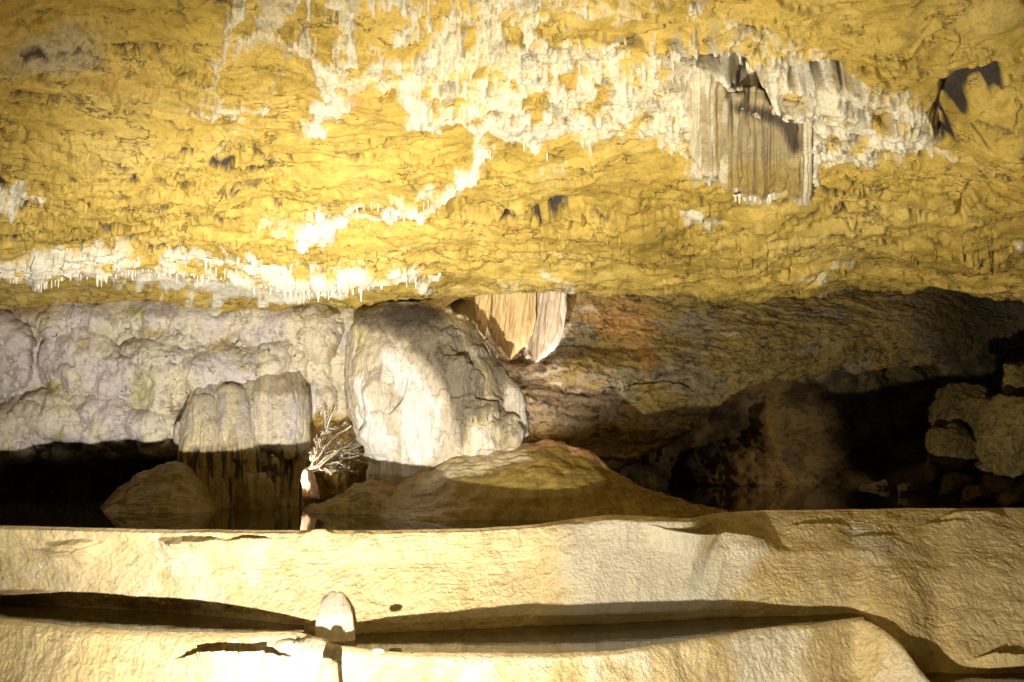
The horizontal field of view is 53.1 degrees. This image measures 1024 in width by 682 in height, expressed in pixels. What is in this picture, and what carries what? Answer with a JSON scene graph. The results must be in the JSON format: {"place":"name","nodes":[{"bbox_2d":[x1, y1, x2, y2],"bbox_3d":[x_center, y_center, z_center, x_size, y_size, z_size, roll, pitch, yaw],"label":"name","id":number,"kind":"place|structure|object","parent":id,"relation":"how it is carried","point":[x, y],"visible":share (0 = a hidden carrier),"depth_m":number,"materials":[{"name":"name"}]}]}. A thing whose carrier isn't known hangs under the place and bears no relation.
{"place":"outdoors","nodes":[
{"label":"outdoors","id":0,"kind":"place"},
{"bbox_2d":[0,603,303,632],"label":"pool water","id":1,"kind":"structure","parent":0,"point":[125,619],"depth_m":8.15,"materials":[{"name":"brown liquid"}]},
{"bbox_2d":[0,297,498,499],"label":"cave wall","id":2,"kind":"structure","parent":0,"point":[94,397],"depth_m":12.23,"materials":[{"name":"beige stone"}]},
{"bbox_2d":[240,380,272,466],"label":"flowstone pillar","id":3,"kind":"structure","parent":2,"relation":"attached to","point":[266,454],"depth_m":11.95,"materials":[{"name":"beige stone"}]},
{"bbox_2d":[0,0,1023,315],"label":"cave ceiling","id":4,"kind":"structure","parent":0,"point":[244,138],"depth_m":7.95,"materials":[{"name":"stone"}]},
{"bbox_2d":[96,274,98,286],"bbox_3d":[-4.025,-0.595,9.955,0.058,0.144,0.058,2,-5,-22],"label":"stalactite","id":5,"kind":"object","parent":4,"relation":"hanging from","point":[97,278],"visible":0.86,"depth_m":9.95},
{"bbox_2d":[203,258,208,273],"bbox_3d":[-2.925,-0.716,9.777,0.061,0.145,0.061,-2,-5,22],"label":"stalactite","id":6,"kind":"object","parent":4,"relation":"hanging from","point":[206,262],"visible":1,"depth_m":9.77},
{"bbox_2d":[475,294,491,336],"bbox_3d":[-0.334,-0.385,12.190,0.286,0.678,0.122,-5,-7,43],"label":"calcite drapery","id":7,"kind":"object","parent":4,"relation":"hanging from","point":[482,306],"visible":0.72,"depth_m":12.17,"materials":[{"name":"beige stone"}]},
{"bbox_2d":[487,292,535,359],"bbox_3d":[-0.052,-0.251,12.358,0.678,0.982,0.433,-4,-6,39],"label":"calcite drapery","id":8,"kind":"object","parent":4,"relation":"hanging from","point":[511,322],"visible":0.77,"depth_m":12.22,"materials":[{"name":"beige stone"}]},
{"bbox_2d":[522,291,566,361],"bbox_3d":[0.356,-0.245,12.545,0.699,1.012,0.295,-4,-6,36],"label":"calcite drapery","id":9,"kind":"object","parent":4,"relation":"hanging from","point":[548,330],"visible":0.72,"depth_m":12.45,"materials":[{"name":"beige stone"}]},
{"bbox_2d":[684,73,726,177],"bbox_3d":[1.481,-1.625,7.711,0.326,0.559,1.193,-1,-5,13],"label":"flowstone curtain","id":10,"kind":"object","parent":4,"relation":"hanging from","point":[704,98],"visible":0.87,"depth_m":7.57,"materials":[{"name":"beige stone"}]},
{"bbox_2d":[717,91,750,189],"bbox_3d":[1.694,-1.519,7.853,0.290,0.494,1.173,-1,-5,13],"label":"flowstone curtain","id":11,"kind":"object","parent":4,"relation":"hanging from","point":[731,174],"visible":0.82,"depth_m":7.76,"materials":[{"name":"beige stone"}]},
{"bbox_2d":[734,85,771,204],"bbox_3d":[1.874,-1.506,8.042,0.324,0.620,1.566,-1,-5,13],"label":"flowstone curtain","id":12,"kind":"object","parent":4,"relation":"hanging from","point":[754,181],"visible":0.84,"depth_m":7.85,"materials":[{"name":"beige stone"}]},
{"bbox_2d":[765,105,798,192],"bbox_3d":[2.072,-1.469,7.949,0.309,0.426,1.137,-1,-5,13],"label":"flowstone curtain","id":13,"kind":"object","parent":4,"relation":"hanging from","point":[779,152],"visible":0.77,"depth_m":7.95,"materials":[{"name":"beige stone"}]},
{"bbox_2d":[782,100,812,205],"bbox_3d":[2.233,-1.453,8.053,0.257,0.510,1.589,-1,-5,15],"label":"flowstone curtain","id":14,"kind":"object","parent":4,"relation":"hanging from","point":[798,166],"visible":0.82,"depth_m":8.02,"materials":[{"name":"beige stone"}]},
{"bbox_2d":[0,473,1023,529],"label":"pool water","id":15,"kind":"structure","parent":0,"point":[65,510],"depth_m":11.07,"materials":[{"name":"black liquid"}]},
{"bbox_2d":[100,461,218,512],"bbox_3d":[-3.928,1.659,11.197,1.565,0.690,2.314,1,-5,-16],"label":"flowstone mound","id":16,"kind":"object","parent":15,"relation":"on","point":[173,487],"visible":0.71,"depth_m":10.80,"materials":[{"name":"brown stone"}]},
{"bbox_2d":[178,380,261,507],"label":"flowstone column","id":17,"kind":"structure","parent":15,"relation":"on","point":[219,452],"depth_m":11.46,"materials":[{"name":"beige stone"}]},
{"bbox_2d":[173,421,179,449],"bbox_3d":[-3.749,1.115,11.856,0.336,0.379,0.314,0,-5,0],"label":"flowstone lobe","id":18,"kind":"object","parent":17,"relation":"attached to","point":[176,434],"visible":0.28,"depth_m":11.76,"materials":[{"name":"beige stone"}]},
{"bbox_2d":[236,472,276,508],"bbox_3d":[-2.789,1.759,11.188,0.440,0.646,0.430,0,-5,0],"label":"stalagmite","id":19,"kind":"object","parent":15,"relation":"on","point":[256,491],"visible":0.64,"depth_m":11.05,"materials":[{"name":"brown stone"}]},
{"bbox_2d":[250,370,310,504],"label":"flowstone column","id":20,"kind":"structure","parent":15,"relation":"on","point":[280,410],"depth_m":11.71,"materials":[{"name":"beige stone"}]},
{"bbox_2d":[301,405,368,498],"bbox_3d":[-2.013,1.291,12.035,0.903,1.108,0.526,-2,-5,20],"label":"branching calcite","id":21,"kind":"object","parent":15,"relation":"on","point":[332,460],"visible":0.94,"depth_m":11.97,"materials":[{"name":"white stone"}]},
{"bbox_2d":[302,479,395,514],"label":"rock ridge","id":22,"kind":"object","parent":15,"relation":"on","point":[369,497],"visible":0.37,"depth_m":10.50,"materials":[{"name":"brown stone"}]},
{"bbox_2d":[344,302,529,485],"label":"flowstone dome","id":23,"kind":"structure","parent":15,"relation":"on","point":[427,386],"depth_m":10.79,"materials":[{"name":"beige stone"}]},
{"bbox_2d":[373,439,727,519],"bbox_3d":[0.415,1.489,10.687,4.144,0.933,2.395,0,-5,0],"label":"flowstone mound","id":24,"kind":"object","parent":15,"relation":"on","point":[546,479],"visible":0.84,"depth_m":10.11,"materials":[{"name":"brown stone"}]},
{"bbox_2d":[857,479,889,488],"bbox_3d":[5.460,2.278,15.173,1.052,0.473,0.845,0,-5,0],"label":"boulder","id":25,"kind":"object","parent":15,"relation":"on","point":[882,484],"visible":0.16,"depth_m":14.93,"materials":[{"name":"brown stone"}]},
{"bbox_2d":[887,463,935,491],"bbox_3d":[5.579,1.993,14.305,0.661,0.574,0.590,3,-6,-35],"label":"boulder","id":26,"kind":"object","parent":15,"relation":"on","point":[912,477],"visible":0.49,"depth_m":14.14,"materials":[{"name":"brown stone"}]},
{"bbox_2d":[921,453,942,483],"bbox_3d":[5.286,1.605,12.934,0.291,0.398,0.254,4,-6,-37],"label":"boulder","id":27,"kind":"object","parent":15,"relation":"on","point":[931,473],"visible":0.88,"depth_m":12.83,"materials":[{"name":"brown stone"}]},
{"bbox_2d":[926,422,979,474],"bbox_3d":[5.598,1.367,12.908,0.665,0.688,0.773,0,-5,0],"label":"boulder","id":28,"kind":"object","parent":27,"relation":"on","point":[959,456],"visible":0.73,"depth_m":12.67,"materials":[{"name":"brown stone"}]},
{"bbox_2d":[925,426,949,457],"bbox_3d":[5.369,1.268,12.842,0.352,0.393,0.406,0,-5,0],"label":"boulder","id":29,"kind":"object","parent":28,"relation":"on","point":[936,442],"visible":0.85,"depth_m":12.71,"materials":[{"name":"brown stone"}]},
{"bbox_2d":[928,382,994,429],"bbox_3d":[5.973,0.874,13.497,0.905,0.642,0.897,1,-5,-12],"label":"boulder","id":30,"kind":"object","parent":28,"relation":"on","point":[945,408],"visible":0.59,"depth_m":13.24,"materials":[{"name":"brown stone"}]},
{"bbox_2d":[939,472,973,496],"bbox_3d":[5.442,1.766,12.561,0.350,0.310,0.420,4,-7,-41],"label":"boulder","id":31,"kind":"object","parent":15,"relation":"on","point":[954,483],"visible":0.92,"depth_m":12.49,"materials":[{"name":"brown stone"}]},
{"bbox_2d":[960,485,990,503],"bbox_3d":[5.408,1.799,11.880,0.318,0.255,0.351,3,-6,-30],"label":"boulder","id":32,"kind":"object","parent":15,"relation":"on","point":[976,494],"visible":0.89,"depth_m":11.80,"materials":[{"name":"brown stone"}]},
{"bbox_2d":[982,473,1023,503],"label":"boulder","id":33,"kind":"object","parent":15,"relation":"on","point":[997,486],"visible":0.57,"depth_m":11.75,"materials":[{"name":"stone"}]},
{"bbox_2d":[974,461,993,474],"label":"boulder","id":34,"kind":"object","parent":33,"relation":"on","point":[982,467],"visible":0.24,"depth_m":11.95,"materials":[{"name":"stone"}]},
{"bbox_2d":[961,394,1023,478],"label":"boulder","id":35,"kind":"object","parent":33,"relation":"on","point":[995,423],"visible":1,"depth_m":11.38,"materials":[{"name":"stone"}]},
{"bbox_2d":[1002,361,1023,396],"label":"boulder","id":36,"kind":"object","parent":35,"relation":"on","point":[1013,381],"visible":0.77,"depth_m":11.88,"materials":[{"name":"stone"}]},
{"bbox_2d":[996,493,1019,505],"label":"boulder","id":37,"kind":"object","parent":15,"relation":"on","point":[1007,499],"visible":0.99,"depth_m":11.42,"materials":[{"name":"stone"}]},
{"bbox_2d":[0,602,1023,675],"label":"cave floor","id":38,"kind":"structure","parent":0,"point":[924,668],"depth_m":8.30,"materials":[{"name":"brown stone"}]},
{"bbox_2d":[0,618,317,681],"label":"rimstone dam","id":39,"kind":"structure","parent":38,"relation":"on","point":[31,651],"depth_m":7.58,"materials":[{"name":"beige stone"}]},
{"bbox_2d":[0,524,536,633],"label":"rimstone dam","id":40,"kind":"structure","parent":38,"relation":"on","point":[389,581],"depth_m":8.44,"materials":[{"name":"beige stone"}]},
{"bbox_2d":[308,618,929,681],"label":"rimstone dam","id":41,"kind":"structure","parent":38,"relation":"on","point":[851,650],"depth_m":7.55,"materials":[{"name":"beige stone"}]},
{"bbox_2d":[318,659,338,681],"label":"flowstone pillar","id":42,"kind":"structure","parent":41,"relation":"on","point":[327,672],"depth_m":7.04,"materials":[{"name":"beige stone"}]},
{"bbox_2d":[320,657,332,663],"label":"stone","id":43,"kind":"object","parent":42,"relation":"on","point":[329,660],"visible":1,"depth_m":7.06,"materials":[{"name":"beige stone"}]},
{"bbox_2d":[373,647,383,653],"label":"stone","id":44,"kind":"object","parent":41,"relation":"on","point":[378,650],"visible":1,"depth_m":7.15,"materials":[{"name":"beige stone"}]},
{"bbox_2d":[329,613,863,652],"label":"pool water","id":45,"kind":"structure","parent":0,"point":[575,638],"depth_m":7.88,"materials":[{"name":"brown liquid"}]},
{"bbox_2d":[315,592,354,641],"bbox_3d":[-1.347,2.133,7.905,0.329,0.315,0.539,0,-5,0],"label":"stalagmite","id":46,"kind":"object","parent":45,"relation":"on","point":[334,621],"visible":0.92,"depth_m":7.83,"materials":[{"name":"white stone"}]},
{"bbox_2d":[536,515,709,625],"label":"rimstone dam","id":47,"kind":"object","parent":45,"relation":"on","point":[604,569],"visible":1,"depth_m":8.63,"materials":[{"name":"beige stone"}]},
{"bbox_2d":[492,287,1023,472],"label":"cave wall","id":48,"kind":"structure","parent":0,"point":[617,382],"depth_m":14.15,"materials":[{"name":"brown stone"}]},
{"bbox_2d":[638,448,664,463],"bbox_3d":[1.891,1.507,14.824,0.633,0.532,0.211,0,-5,0],"label":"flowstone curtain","id":49,"kind":"object","parent":48,"relation":"attached to","point":[653,457],"visible":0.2,"depth_m":14.76,"materials":[{"name":"brown stone"}]},
{"bbox_2d":[617,329,1023,485],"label":"cave wall","id":50,"kind":"structure","parent":0,"point":[864,426],"depth_m":17.10,"materials":[{"name":"brown stone"}]},
{"bbox_2d":[692,508,1023,671],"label":"rimstone dam","id":51,"kind":"structure","parent":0,"point":[940,589],"depth_m":9.06,"materials":[{"name":"beige stone"}]},
{"bbox_2d":[897,484,909,494],"bbox_3d":[5.159,1.972,13.480,0.140,0.185,0.070,0,-5,0],"label":"cave lamp","id":52,"kind":"object","parent":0,"point":[902,487],"visible":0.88,"depth_m":13.45,"materials":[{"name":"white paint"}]},
{"bbox_2d":[926,672,1023,681],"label":"pool water","id":53,"kind":"structure","parent":0,"point":[955,677],"depth_m":8.16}
]}

